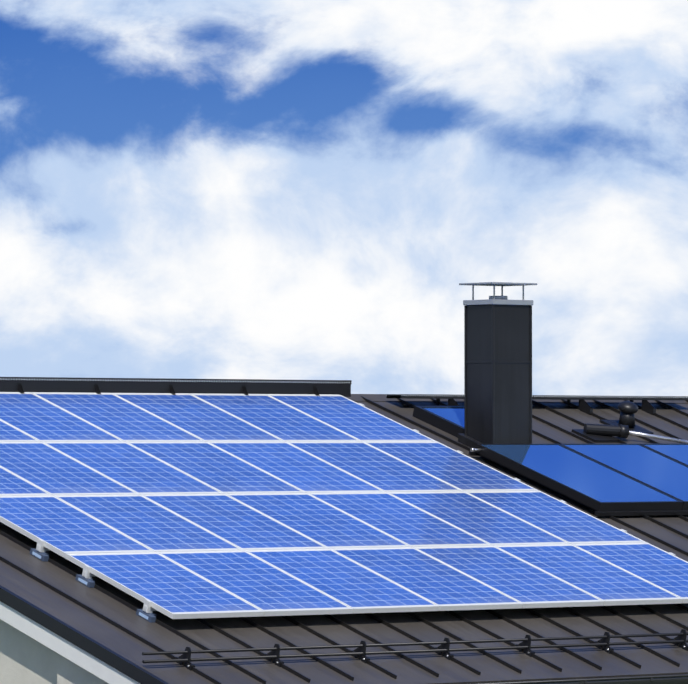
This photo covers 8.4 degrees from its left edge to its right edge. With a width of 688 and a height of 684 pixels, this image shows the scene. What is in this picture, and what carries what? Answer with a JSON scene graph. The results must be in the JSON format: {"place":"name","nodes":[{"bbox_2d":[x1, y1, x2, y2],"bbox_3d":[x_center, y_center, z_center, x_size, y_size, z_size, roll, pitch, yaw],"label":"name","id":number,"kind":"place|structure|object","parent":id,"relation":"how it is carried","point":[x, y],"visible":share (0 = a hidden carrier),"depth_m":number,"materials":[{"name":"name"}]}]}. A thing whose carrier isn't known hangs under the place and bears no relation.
{"place":"outdoors","nodes":[
{"label":"outdoors","id":0,"kind":"place"},
{"bbox_2d":[0,0,687,395],"label":"sky","id":1,"kind":"structure","parent":0,"point":[190,189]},
{"label":"ground","id":2,"kind":"structure","parent":0,"visible":0},
{"bbox_2d":[0,619,56,683],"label":"house walls","id":3,"kind":"structure","parent":2,"relation":"on","point":[25,658],"depth_m":40.53,"materials":[{"name":"white paint"}]},
{"bbox_2d":[0,396,687,683],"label":"roof front","id":4,"kind":"structure","parent":3,"relation":"on","point":[102,612],"depth_m":41.64,"materials":[{"name":"metal"}]},
{"bbox_2d":[0,585,168,683],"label":"verge","id":5,"kind":"structure","parent":4,"relation":"on","point":[75,646],"depth_m":39.77,"materials":[{"name":"black metal"}]},
{"bbox_2d":[0,377,351,396],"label":"ridge cap","id":6,"kind":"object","parent":4,"relation":"on","point":[22,385],"visible":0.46,"depth_m":48.42,"materials":[{"name":"black metal"}]},
{"bbox_2d":[0,392,687,618],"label":"solar panel frames","id":7,"kind":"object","parent":4,"relation":"on","point":[262,612],"visible":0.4,"depth_m":43.69,"materials":[{"name":"silver metal"}]},
{"bbox_2d":[0,393,687,613],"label":"solar panels","id":8,"kind":"object","parent":7,"relation":"in","point":[165,583],"visible":1,"depth_m":44.80,"materials":[{"name":"blue glass"}]},
{"bbox_2d":[30,403,675,622],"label":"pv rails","id":9,"kind":"object","parent":4,"relation":"on","point":[85,578],"visible":0.17,"depth_m":41.33,"materials":[{"name":"silver metal"}]},
{"bbox_2d":[142,629,687,670],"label":"snow guard","id":10,"kind":"object","parent":4,"relation":"on","point":[360,650],"visible":0.92,"depth_m":41.05,"materials":[{"name":"black metal"}]},
{"bbox_2d":[413,406,463,437],"bbox_3d":[1.352,0.877,50.120,0.860,0.125,0.900,1,16,-39],"label":"skylight frame","id":11,"kind":"object","parent":4,"relation":"on","point":[421,413],"visible":0.27,"depth_m":49.91,"materials":[{"name":"black metal"}]},
{"bbox_2d":[424,408,463,426],"bbox_3d":[1.362,0.825,50.109,0.760,0.001,0.800,1,16,-39],"label":"skylight glass","id":12,"kind":"object","parent":11,"relation":"in","point":[455,415],"depth_m":50.13,"materials":[{"name":"blue glass"}]},
{"bbox_2d":[458,282,536,448],"bbox_3d":[1.635,0.420,49.444,0.650,2.086,0.560,1,-2,-39],"label":"chimney","id":13,"kind":"object","parent":4,"relation":"on","point":[497,369],"visible":0.75,"depth_m":49.28,"materials":[{"name":"black metal"}]},
{"bbox_2d":[386,394,687,413],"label":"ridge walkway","id":14,"kind":"structure","parent":4,"relation":"on","point":[586,408],"depth_m":51.99,"materials":[{"name":"black metal"}]},
{"bbox_2d":[468,444,687,518],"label":"collector frames","id":15,"kind":"structure","parent":4,"relation":"on","point":[677,507],"depth_m":47.97,"materials":[{"name":"black metal"}]},
{"bbox_2d":[482,445,687,501],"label":"solar collector glass","id":16,"kind":"object","parent":15,"relation":"in","point":[580,473],"visible":1,"depth_m":48.81,"materials":[{"name":"blue glass"}]},
{"bbox_2d":[571,401,687,443],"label":"vent pipe","id":17,"kind":"object","parent":4,"relation":"on","point":[605,431],"visible":1,"depth_m":51.00,"materials":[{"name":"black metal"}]},
{"label":"roof","id":18,"kind":"object","parent":3,"relation":"on","visible":0},
{"bbox_2d":[346,394,687,402],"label":"ridge cap","id":19,"kind":"object","parent":18,"relation":"on","point":[371,397],"depth_m":51.17,"materials":[{"name":"metal"}]},
{"bbox_2d":[57,653,108,683],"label":"gable wall","id":20,"kind":"structure","parent":2,"relation":"on","point":[69,672],"depth_m":39.89,"materials":[{"name":"white paint"}]},
{"bbox_3d":[6.208,3.274,45.169,19.990,0.400,0.430,1,-2,-39],"label":"front eave fascia","id":21,"kind":"object","parent":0,"visible":0},
{"bbox_2d":[477,674,687,683],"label":"roof eave edge","id":22,"kind":"object","parent":21,"relation":"attached to","point":[672,679],"visible":0.92,"depth_m":41.62,"materials":[{"name":"grey metal"}]}
]}

